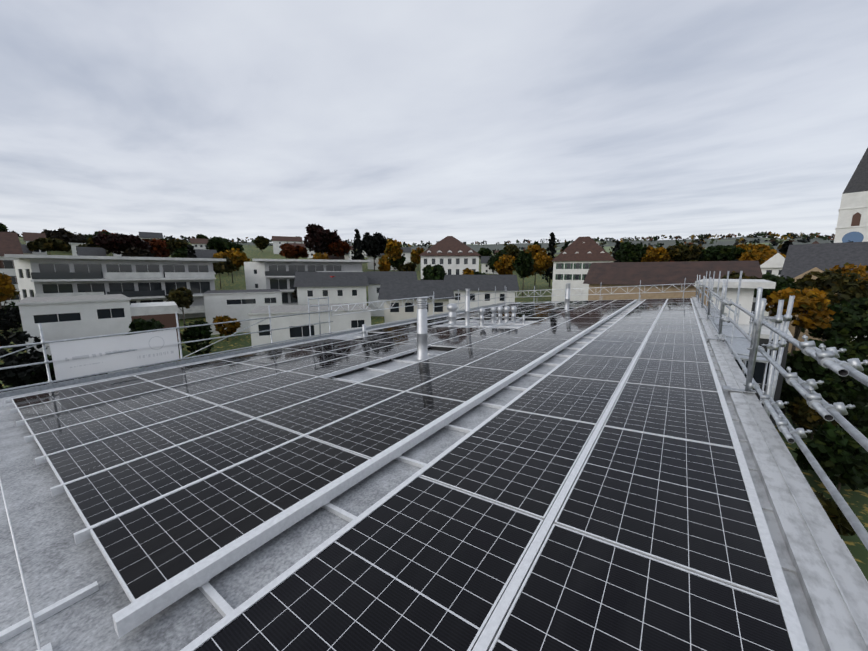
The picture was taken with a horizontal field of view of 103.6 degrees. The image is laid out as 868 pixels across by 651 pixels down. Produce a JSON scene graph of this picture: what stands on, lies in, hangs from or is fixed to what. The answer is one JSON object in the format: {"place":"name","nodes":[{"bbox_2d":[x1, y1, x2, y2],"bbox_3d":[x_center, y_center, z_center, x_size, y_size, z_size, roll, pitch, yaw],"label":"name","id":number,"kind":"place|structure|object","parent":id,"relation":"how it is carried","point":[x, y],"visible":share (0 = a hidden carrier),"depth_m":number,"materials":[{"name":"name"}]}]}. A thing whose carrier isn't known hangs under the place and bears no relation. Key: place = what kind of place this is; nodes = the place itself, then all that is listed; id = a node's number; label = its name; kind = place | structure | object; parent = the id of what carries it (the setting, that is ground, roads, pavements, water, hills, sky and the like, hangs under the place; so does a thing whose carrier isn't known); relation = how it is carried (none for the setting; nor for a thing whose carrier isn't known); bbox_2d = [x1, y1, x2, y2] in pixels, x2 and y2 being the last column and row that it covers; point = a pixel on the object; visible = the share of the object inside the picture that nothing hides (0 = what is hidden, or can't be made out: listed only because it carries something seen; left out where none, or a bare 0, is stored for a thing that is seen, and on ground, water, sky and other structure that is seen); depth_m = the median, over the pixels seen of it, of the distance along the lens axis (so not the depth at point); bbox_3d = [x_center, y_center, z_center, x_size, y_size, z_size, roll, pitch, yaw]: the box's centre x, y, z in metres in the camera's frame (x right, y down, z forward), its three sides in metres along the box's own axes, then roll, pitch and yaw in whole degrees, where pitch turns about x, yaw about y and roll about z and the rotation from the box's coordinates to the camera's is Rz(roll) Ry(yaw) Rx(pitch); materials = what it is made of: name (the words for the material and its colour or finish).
{"place":"outdoors","nodes":[
{"label":"outdoors","id":0,"kind":"place"},
{"bbox_2d":[130,301,180,339],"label":"building","id":1,"kind":"structure","parent":0,"point":[163,313],"depth_m":36.94,"materials":[{"name":"paint"}]},
{"bbox_2d":[0,237,867,580],"bbox_3d":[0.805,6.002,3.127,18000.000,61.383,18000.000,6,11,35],"label":"ground","id":2,"kind":"structure","parent":0,"point":[856,501],"depth_m":50.09,"materials":[{"name":"green plant"}]},
{"bbox_2d":[0,272,19,343],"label":"yellow tree","id":3,"kind":"object","parent":2,"relation":"on","point":[7,288],"visible":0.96,"depth_m":43.17,"materials":[{"name":"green plant"}]},
{"bbox_2d":[0,232,22,305],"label":"old house","id":4,"kind":"structure","parent":2,"relation":"on","point":[10,243],"depth_m":59.73,"materials":[{"name":"brown"}]},
{"bbox_2d":[13,260,35,299],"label":"building","id":5,"kind":"structure","parent":2,"relation":"on","point":[23,271],"depth_m":49.71,"materials":[{"name":"paint"}]},
{"bbox_2d":[21,244,32,254],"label":"roof","id":6,"kind":"structure","parent":2,"relation":"on","point":[25,250],"depth_m":128.21,"materials":[{"name":"grey"}]},
{"bbox_2d":[22,232,46,254],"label":"hill house","id":7,"kind":"structure","parent":2,"relation":"on","point":[28,237],"depth_m":135.97,"materials":[{"name":"brown"}]},
{"bbox_2d":[26,237,70,252],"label":"olive tree","id":8,"kind":"object","parent":2,"relation":"on","point":[49,244],"visible":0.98,"depth_m":129.23,"materials":[{"name":"green plant"}]},
{"bbox_2d":[51,234,87,245],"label":"bare tree","id":9,"kind":"object","parent":2,"relation":"on","point":[69,238],"visible":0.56,"depth_m":151.20,"materials":[{"name":"green plant"}]},
{"bbox_2d":[15,294,136,379],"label":"cube house","id":10,"kind":"structure","parent":2,"relation":"on","point":[66,317],"depth_m":32.59,"materials":[{"name":"paint"}]},
{"bbox_2d":[69,243,85,255],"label":"hill house","id":11,"kind":"structure","parent":2,"relation":"on","point":[73,247],"depth_m":129.47,"materials":[{"name":"white"}]},
{"bbox_2d":[77,247,105,255],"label":"roof","id":12,"kind":"structure","parent":2,"relation":"on","point":[88,251],"depth_m":115.20,"materials":[{"name":"grey"}]},
{"bbox_2d":[4,254,225,318],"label":"apartment block","id":13,"kind":"structure","parent":2,"relation":"on","point":[144,279],"depth_m":54.91,"materials":[{"name":"paint"}]},
{"bbox_2d":[92,232,152,254],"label":"red tree","id":14,"kind":"object","parent":2,"relation":"on","point":[117,243],"visible":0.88,"depth_m":113.11,"materials":[{"name":"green plant"}]},
{"bbox_2d":[122,318,164,366],"bbox_3d":[-20.706,3.765,24.992,2.022,8.635,2.481,6,11,35],"label":"bush","id":15,"kind":"object","parent":2,"relation":"on","point":[138,324],"visible":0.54,"depth_m":24.22,"materials":[{"name":"green plant"}]},
{"bbox_2d":[139,232,162,238],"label":"hill house","id":16,"kind":"structure","parent":2,"relation":"on","point":[147,235],"depth_m":175.31,"materials":[{"name":"grey"}]},
{"bbox_2d":[151,238,188,254],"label":"olive tree","id":17,"kind":"object","parent":2,"relation":"on","point":[173,244],"visible":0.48,"depth_m":130.09,"materials":[{"name":"green plant"}]},
{"bbox_2d":[164,287,193,330],"bbox_3d":[-35.591,-1.596,48.337,3.711,7.756,3.677,6,11,35],"label":"olive tree","id":18,"kind":"object","parent":2,"relation":"on","point":[181,297],"visible":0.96,"depth_m":47.45,"materials":[{"name":"green plant"}]},
{"bbox_2d":[190,238,207,249],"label":"hill house","id":19,"kind":"structure","parent":2,"relation":"on","point":[197,243],"depth_m":162.69,"materials":[{"name":"white"}]},
{"bbox_2d":[190,249,217,273],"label":"hillside house","id":20,"kind":"structure","parent":2,"relation":"on","point":[200,253],"depth_m":119.05,"materials":[{"name":"grey"}]},
{"bbox_2d":[213,257,235,288],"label":"olive tree","id":21,"kind":"object","parent":2,"relation":"on","point":[227,266],"visible":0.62,"depth_m":91.10,"materials":[{"name":"green plant"}]},
{"bbox_2d":[213,248,249,282],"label":"yellow tree","id":22,"kind":"object","parent":2,"relation":"on","point":[238,258],"visible":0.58,"depth_m":100.58,"materials":[{"name":"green plant"}]},
{"bbox_2d":[202,289,281,334],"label":"cube house","id":23,"kind":"structure","parent":2,"relation":"on","point":[238,304],"depth_m":53.91,"materials":[{"name":"paint"}]},
{"bbox_2d":[0,286,505,397],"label":"scaffold","id":24,"kind":"object","parent":2,"relation":"on","point":[50,385],"visible":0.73,"depth_m":10.53,"materials":[{"name":"metal"}]},
{"bbox_2d":[49,329,178,379],"bbox_3d":[-8.568,0.722,9.388,0.078,0.950,2.580,6,11,35],"label":"site banner","id":25,"kind":"object","parent":24,"relation":"attached to","point":[75,358],"visible":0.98,"depth_m":9.21,"materials":[{"name":"fabric"}]},
{"bbox_2d":[331,296,432,332],"bbox_3d":[-2.266,-0.751,18.122,0.098,1.216,7.632,6,11,35],"label":"lattice girder","id":26,"kind":"object","parent":24,"relation":"attached to","point":[402,305],"visible":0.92,"depth_m":17.20,"materials":[{"name":"metal"}]},
{"bbox_2d":[244,262,265,289],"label":"apartment block","id":27,"kind":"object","parent":2,"relation":"on","point":[255,275],"visible":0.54,"depth_m":71.57,"materials":[{"name":"white"}]},
{"bbox_2d":[0,223,542,274],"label":"hillside trees","id":28,"kind":"object","parent":2,"relation":"on","point":[219,244],"visible":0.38,"depth_m":153.61,"materials":[{"name":"green plant"}]},
{"bbox_2d":[272,236,301,253],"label":"hill house","id":29,"kind":"structure","parent":2,"relation":"on","point":[277,241],"depth_m":215.16,"materials":[{"name":"white"}]},
{"bbox_2d":[279,243,308,258],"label":"orange tree","id":30,"kind":"object","parent":2,"relation":"on","point":[288,250],"visible":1,"depth_m":133.29,"materials":[{"name":"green plant"}]},
{"bbox_2d":[292,287,297,299],"bbox_3d":[-25.194,-5.078,65.336,3.467,7.077,3.995,6,11,35],"label":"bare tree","id":31,"kind":"object","parent":2,"relation":"on","point":[294,294],"visible":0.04,"depth_m":63.91,"materials":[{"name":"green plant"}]},
{"bbox_2d":[289,243,304,247],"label":"hillside house","id":32,"kind":"structure","parent":2,"relation":"on","point":[299,244],"depth_m":204.58,"materials":[{"name":"grey"}]},
{"bbox_2d":[247,303,371,347],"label":"cube house","id":33,"kind":"structure","parent":2,"relation":"on","point":[347,321],"depth_m":34.73,"materials":[{"name":"white concrete"}]},
{"bbox_2d":[252,259,371,304],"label":"apartment block","id":34,"kind":"structure","parent":2,"relation":"on","point":[280,274],"depth_m":72.68,"materials":[{"name":"white concrete"}]},
{"bbox_2d":[305,245,318,257],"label":"hill house","id":35,"kind":"structure","parent":2,"relation":"on","point":[311,253],"depth_m":193.89,"materials":[{"name":"white"}]},
{"bbox_2d":[303,223,341,253],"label":"red tree","id":36,"kind":"object","parent":2,"relation":"on","point":[319,237],"visible":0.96,"depth_m":134.90,"materials":[{"name":"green plant"}]},
{"bbox_2d":[294,272,368,305],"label":"house","id":37,"kind":"structure","parent":2,"relation":"on","point":[343,287],"depth_m":63.38,"materials":[{"name":"paint"}]},
{"bbox_2d":[327,255,344,259],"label":"hill house","id":38,"kind":"structure","parent":2,"relation":"on","point":[332,257],"depth_m":143.97,"materials":[{"name":"grey"}]},
{"bbox_2d":[323,252,349,259],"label":"hillside house","id":39,"kind":"structure","parent":2,"relation":"on","point":[346,256],"depth_m":158.31,"materials":[{"name":"white"}]},
{"bbox_2d":[324,239,350,259],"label":"tree","id":40,"kind":"object","parent":2,"relation":"on","point":[340,248],"visible":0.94,"depth_m":139.13,"materials":[{"name":"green plant"}]},
{"bbox_2d":[349,246,353,259],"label":"hillside house","id":41,"kind":"structure","parent":2,"relation":"on","point":[350,255],"depth_m":192.66,"materials":[{"name":"white"}]},
{"bbox_2d":[351,229,364,259],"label":"dark tree","id":42,"kind":"object","parent":2,"relation":"on","point":[357,243],"visible":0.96,"depth_m":132.71,"materials":[{"name":"green plant"}]},
{"bbox_2d":[360,232,386,270],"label":"dark tree","id":43,"kind":"object","parent":2,"relation":"on","point":[374,245],"visible":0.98,"depth_m":141.61,"materials":[{"name":"green plant"}]},
{"bbox_2d":[366,253,397,269],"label":"hillside house","id":44,"kind":"structure","parent":2,"relation":"on","point":[370,265],"depth_m":154.77,"materials":[{"name":"white"}]},
{"bbox_2d":[378,254,390,270],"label":"yellow tree","id":45,"kind":"object","parent":2,"relation":"on","point":[384,263],"visible":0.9,"depth_m":91.50,"materials":[{"name":"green plant"}]},
{"bbox_2d":[366,271,416,315],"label":"building","id":46,"kind":"structure","parent":2,"relation":"on","point":[374,278],"depth_m":69.69,"materials":[{"name":"white concrete"}]},
{"bbox_2d":[384,239,402,270],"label":"yellow tree","id":47,"kind":"object","parent":2,"relation":"on","point":[392,248],"visible":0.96,"depth_m":134.60,"materials":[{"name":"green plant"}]},
{"bbox_2d":[401,247,410,264],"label":"hill house","id":48,"kind":"structure","parent":2,"relation":"on","point":[406,252],"depth_m":176.20,"materials":[{"name":"white"}]},
{"bbox_2d":[398,262,416,270],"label":"bush","id":49,"kind":"object","parent":2,"relation":"on","point":[409,266],"visible":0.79,"depth_m":96.76,"materials":[{"name":"green plant"}]},
{"bbox_2d":[378,280,454,323],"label":"house","id":50,"kind":"structure","parent":2,"relation":"on","point":[396,289],"depth_m":43.08,"materials":[{"name":"grey concrete"}]},
{"bbox_2d":[0,301,867,535],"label":"trees","id":51,"kind":"object","parent":2,"relation":"on","point":[842,451],"visible":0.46,"depth_m":23.75,"materials":[{"name":"green plant"}]},
{"bbox_2d":[421,264,446,279],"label":"green tree","id":52,"kind":"object","parent":2,"relation":"on","point":[435,272],"visible":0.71,"depth_m":67.94,"materials":[{"name":"green plant"}]},
{"bbox_2d":[419,236,480,278],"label":"house","id":53,"kind":"structure","parent":2,"relation":"on","point":[451,255],"depth_m":90.17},
{"bbox_2d":[462,268,473,274],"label":"yellow tree","id":54,"kind":"object","parent":2,"relation":"on","point":[467,271],"visible":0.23,"depth_m":82.58,"materials":[{"name":"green plant"}]},
{"bbox_2d":[472,271,485,274],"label":"green tree","id":55,"kind":"object","parent":2,"relation":"on","point":[478,273],"visible":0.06,"depth_m":72.96,"materials":[{"name":"green plant"}]},
{"bbox_2d":[444,275,518,311],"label":"building","id":56,"kind":"structure","parent":2,"relation":"on","point":[482,283],"depth_m":59.51,"materials":[{"name":"grey tile"}]},
{"bbox_2d":[480,256,497,273],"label":"hill house","id":57,"kind":"structure","parent":2,"relation":"on","point":[484,265],"depth_m":165.89,"materials":[{"name":"white"}]},
{"bbox_2d":[494,254,514,274],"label":"yellow tree","id":58,"kind":"object","parent":2,"relation":"on","point":[503,265],"visible":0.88,"depth_m":113.81,"materials":[{"name":"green plant"}]},
{"bbox_2d":[503,244,520,258],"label":"olive tree","id":59,"kind":"object","parent":2,"relation":"on","point":[512,250],"visible":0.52,"depth_m":185.50,"materials":[{"name":"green plant"}]},
{"bbox_2d":[512,251,533,295],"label":"green tree","id":60,"kind":"object","parent":2,"relation":"on","point":[522,264],"visible":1,"depth_m":103.43,"materials":[{"name":"green plant"}]},
{"bbox_2d":[526,244,553,285],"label":"yellow tree","id":61,"kind":"object","parent":2,"relation":"on","point":[543,262],"visible":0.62,"depth_m":120.17,"materials":[{"name":"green plant"}]},
{"bbox_2d":[541,232,556,286],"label":"dark tree","id":62,"kind":"object","parent":2,"relation":"on","point":[548,272],"visible":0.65,"depth_m":129.29,"materials":[{"name":"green plant"}]},
{"bbox_2d":[551,236,615,300],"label":"building","id":63,"kind":"structure","parent":2,"relation":"on","point":[576,258],"depth_m":91.82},
{"bbox_2d":[505,278,701,303],"bbox_3d":[11.941,2.122,26.798,13.508,11.884,0.788,6,11,35],"label":"scaffolding","id":64,"kind":"object","parent":2,"relation":"on","point":[601,298],"visible":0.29,"depth_m":25.28,"materials":[{"name":"metal"}]},
{"bbox_2d":[505,283,701,297],"bbox_3d":[11.633,-2.567,25.744,13.480,0.546,0.048,1,8,36],"label":"lattice girder","id":65,"kind":"object","parent":64,"relation":"attached to","point":[627,292],"visible":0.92,"depth_m":24.73,"materials":[{"name":"metal"}]},
{"bbox_2d":[612,240,620,261],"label":"dark tree","id":66,"kind":"object","parent":2,"relation":"on","point":[617,247],"visible":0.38,"depth_m":155.24,"materials":[{"name":"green plant"}]},
{"bbox_2d":[614,241,646,261],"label":"green tree","id":67,"kind":"object","parent":2,"relation":"on","point":[628,251],"visible":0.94,"depth_m":125.44,"materials":[{"name":"green plant"}]},
{"bbox_2d":[641,245,670,261],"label":"yellow tree","id":68,"kind":"object","parent":2,"relation":"on","point":[657,254],"visible":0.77,"depth_m":137.63,"materials":[{"name":"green plant"}]},
{"bbox_2d":[583,261,762,305],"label":"building","id":69,"kind":"structure","parent":2,"relation":"on","point":[613,275],"depth_m":52.42,"materials":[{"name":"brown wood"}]},
{"bbox_2d":[666,243,702,261],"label":"olive tree","id":70,"kind":"object","parent":2,"relation":"on","point":[683,252],"visible":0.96,"depth_m":154.98,"materials":[{"name":"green plant"}]},
{"bbox_2d":[696,245,745,260],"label":"green tree","id":71,"kind":"object","parent":2,"relation":"on","point":[721,253],"visible":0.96,"depth_m":155.37,"materials":[{"name":"green plant"}]},
{"bbox_2d":[694,279,775,324],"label":"building","id":72,"kind":"structure","parent":2,"relation":"on","point":[747,288],"depth_m":23.08,"materials":[{"name":"paint"}]},
{"bbox_2d":[703,271,773,403],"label":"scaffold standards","id":73,"kind":"object","parent":2,"relation":"on","point":[739,341],"visible":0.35,"depth_m":11.20,"materials":[{"name":"metal"}]},
{"bbox_2d":[720,271,760,278],"bbox_3d":[39.880,-1.230,45.056,4.290,11.838,3.956,-1,9,-8],"label":"olive tree","id":74,"kind":"object","parent":2,"relation":"on","point":[734,275],"depth_m":43.63,"materials":[{"name":"green plant"}]},
{"bbox_2d":[736,243,776,259],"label":"yellow tree","id":75,"kind":"object","parent":2,"relation":"on","point":[750,246],"visible":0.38,"depth_m":156.10,"materials":[{"name":"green plant"}]},
{"bbox_2d":[739,249,785,264],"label":"yellow tree","id":76,"kind":"object","parent":2,"relation":"on","point":[761,257],"visible":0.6,"depth_m":119.77,"materials":[{"name":"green plant"}]},
{"bbox_2d":[735,316,792,425],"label":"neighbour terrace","id":77,"kind":"structure","parent":2,"relation":"on","point":[758,374],"depth_m":19.80,"materials":[{"name":"paint"}]},
{"bbox_2d":[760,253,784,315],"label":"house","id":78,"kind":"structure","parent":2,"relation":"on","point":[773,264],"depth_m":84.20,"materials":[{"name":"white"}]},
{"bbox_2d":[753,272,796,315],"bbox_3d":[33.798,0.452,34.703,3.011,11.726,3.102,-4,10,-23],"label":"green tree","id":79,"kind":"object","parent":2,"relation":"on","point":[782,282],"visible":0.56,"depth_m":33.38,"materials":[{"name":"green plant"}]},
{"bbox_2d":[779,240,792,253],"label":"dark tree","id":80,"kind":"object","parent":2,"relation":"on","point":[785,247],"visible":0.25,"depth_m":136.96,"materials":[{"name":"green plant"}]},
{"bbox_2d":[765,287,835,413],"bbox_3d":[29.378,2.124,28.114,4.932,10.551,4.169,-6,11,-33],"label":"yellow tree","id":81,"kind":"object","parent":2,"relation":"on","point":[813,303],"visible":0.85,"depth_m":26.47,"materials":[{"name":"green plant"}]},
{"bbox_2d":[788,267,836,352],"bbox_3d":[56.614,-2.161,51.713,10.800,13.108,7.310,-8,12,-42],"label":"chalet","id":82,"kind":"object","parent":2,"relation":"on","point":[791,328],"visible":0.06,"depth_m":49.27,"materials":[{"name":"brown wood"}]},
{"bbox_2d":[780,242,867,340],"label":"dark roof","id":83,"kind":"structure","parent":2,"relation":"on","point":[800,259],"depth_m":65.20,"materials":[{"name":"grey tile"}]},
{"bbox_2d":[795,268,867,341],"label":"olive tree","id":84,"kind":"object","parent":2,"relation":"on","point":[847,287],"visible":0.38,"depth_m":36.84,"materials":[{"name":"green plant"}]},
{"bbox_2d":[801,297,867,345],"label":"green tree","id":85,"kind":"object","parent":2,"relation":"on","point":[850,322],"visible":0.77,"depth_m":28.60,"materials":[{"name":"green plant"}]},
{"bbox_2d":[824,262,867,280],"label":"yellow tree","id":86,"kind":"object","parent":2,"relation":"on","point":[861,270],"visible":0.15,"depth_m":50.19,"materials":[{"name":"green plant"}]},
{"bbox_2d":[834,148,867,242],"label":"church tower","id":87,"kind":"structure","parent":2,"relation":"on","point":[852,223],"depth_m":112.25,"materials":[{"name":"paint"}]},
{"bbox_2d":[842,539,867,582],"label":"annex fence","id":88,"kind":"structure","parent":2,"relation":"on","point":[855,561],"depth_m":10.99,"materials":[{"name":"grey"}]},
{"bbox_2d":[0,0,867,244],"label":"sky","id":89,"kind":"structure","parent":0,"point":[407,121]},
{"bbox_2d":[188,236,833,255],"bbox_3d":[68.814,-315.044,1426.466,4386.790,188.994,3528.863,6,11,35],"label":"hills","id":90,"kind":"structure","parent":0,"point":[667,243],"depth_m":1664.37,"materials":[{"name":"plant"}]},
{"bbox_2d":[19,231,834,261],"bbox_3d":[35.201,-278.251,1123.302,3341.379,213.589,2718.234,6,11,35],"label":"distant trees","id":91,"kind":"object","parent":90,"relation":"on","point":[775,241],"visible":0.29,"depth_m":1595.36,"materials":[{"name":"green plant"}]},
{"bbox_2d":[750,298,755,320],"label":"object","id":92,"kind":"structure","parent":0,"point":[753,304],"depth_m":24.19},
{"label":"building walls","id":93,"kind":"object","parent":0,"visible":0},
{"bbox_2d":[0,297,867,650],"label":"roof slab","id":94,"kind":"structure","parent":93,"relation":"on","point":[826,581],"depth_m":2.44,"materials":[{"name":"concrete"}]},
{"bbox_2d":[0,459,98,650],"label":"lifeline and loose rail","id":95,"kind":"object","parent":94,"relation":"on","point":[31,620],"visible":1,"depth_m":2.07,"materials":[{"name":"metal"}]},
{"bbox_2d":[362,324,366,336],"bbox_3d":[-2.820,0.207,13.804,0.175,0.505,0.175,6,11,35],"label":"vent stub","id":96,"kind":"object","parent":94,"relation":"on","point":[364,330],"visible":0.98,"depth_m":13.76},
{"bbox_2d":[12,298,792,650],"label":"solar panels","id":97,"kind":"object","parent":94,"relation":"on","point":[652,542],"visible":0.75,"depth_m":2.89,"materials":[{"name":"black glass"}]},
{"bbox_2d":[5,298,808,650],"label":"mounting rails","id":98,"kind":"object","parent":94,"relation":"on","point":[153,602],"visible":0.46,"depth_m":2.80,"materials":[{"name":"metal"}]},
{"bbox_2d":[416,297,428,359],"bbox_3d":[-0.301,0.078,8.713,0.338,1.610,0.337,6,11,35],"label":"flue","id":99,"kind":"object","parent":94,"relation":"on","point":[422,346],"visible":0.94,"depth_m":8.61,"materials":[{"name":"metal"}]},
{"bbox_2d":[447,303,457,326],"bbox_3d":[0.819,-0.471,15.402,0.493,1.050,0.493,6,11,35],"label":"vent hood","id":100,"kind":"object","parent":94,"relation":"on","point":[452,308],"visible":0.96,"depth_m":15.26,"materials":[{"name":"metal"}]},
{"bbox_2d":[465,289,469,325],"bbox_3d":[1.447,-0.751,14.789,0.250,1.670,0.250,6,11,35],"label":"vent pipe","id":101,"kind":"object","parent":94,"relation":"on","point":[467,308],"visible":0.98,"depth_m":14.71,"materials":[{"name":"metal"}]},
{"bbox_2d":[479,308,484,325],"bbox_3d":[2.068,-0.360,14.774,0.285,0.820,0.285,6,11,35],"label":"mushroom vent","id":102,"kind":"object","parent":94,"relation":"on","point":[481,311],"visible":0.96,"depth_m":14.70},
{"bbox_2d":[491,306,496,322],"bbox_3d":[2.700,-0.470,15.493,0.285,0.800,0.285,6,11,35],"label":"mushroom vent","id":103,"kind":"object","parent":94,"relation":"on","point":[493,314],"visible":0.96,"depth_m":15.42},
{"bbox_2d":[497,306,502,322],"bbox_3d":[2.960,-0.465,15.306,0.285,0.800,0.285,6,11,35],"label":"mushroom vent","id":104,"kind":"object","parent":94,"relation":"on","point":[500,309],"visible":0.96,"depth_m":15.23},
{"bbox_2d":[504,306,509,322],"bbox_3d":[3.219,-0.459,15.118,0.285,0.800,0.285,6,11,35],"label":"mushroom vent","id":105,"kind":"object","parent":94,"relation":"on","point":[506,311],"visible":0.79,"depth_m":15.03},
{"bbox_2d":[511,306,516,323],"bbox_3d":[3.478,-0.454,14.931,0.285,0.800,0.285,6,11,35],"label":"mushroom vent","id":106,"kind":"object","parent":94,"relation":"on","point":[513,311],"visible":0.9,"depth_m":14.86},
{"bbox_2d":[564,283,570,309],"bbox_3d":[7.706,-1.644,19.720,0.312,1.570,0.312,6,11,35],"label":"flue","id":107,"kind":"object","parent":94,"relation":"on","point":[567,297],"visible":0.92,"depth_m":19.62,"materials":[{"name":"metal"}]},
{"bbox_2d":[693,275,867,549],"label":"scaffolding","id":108,"kind":"object","parent":94,"relation":"on","point":[817,402],"visible":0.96,"depth_m":3.20,"materials":[{"name":"metal"}]}
]}

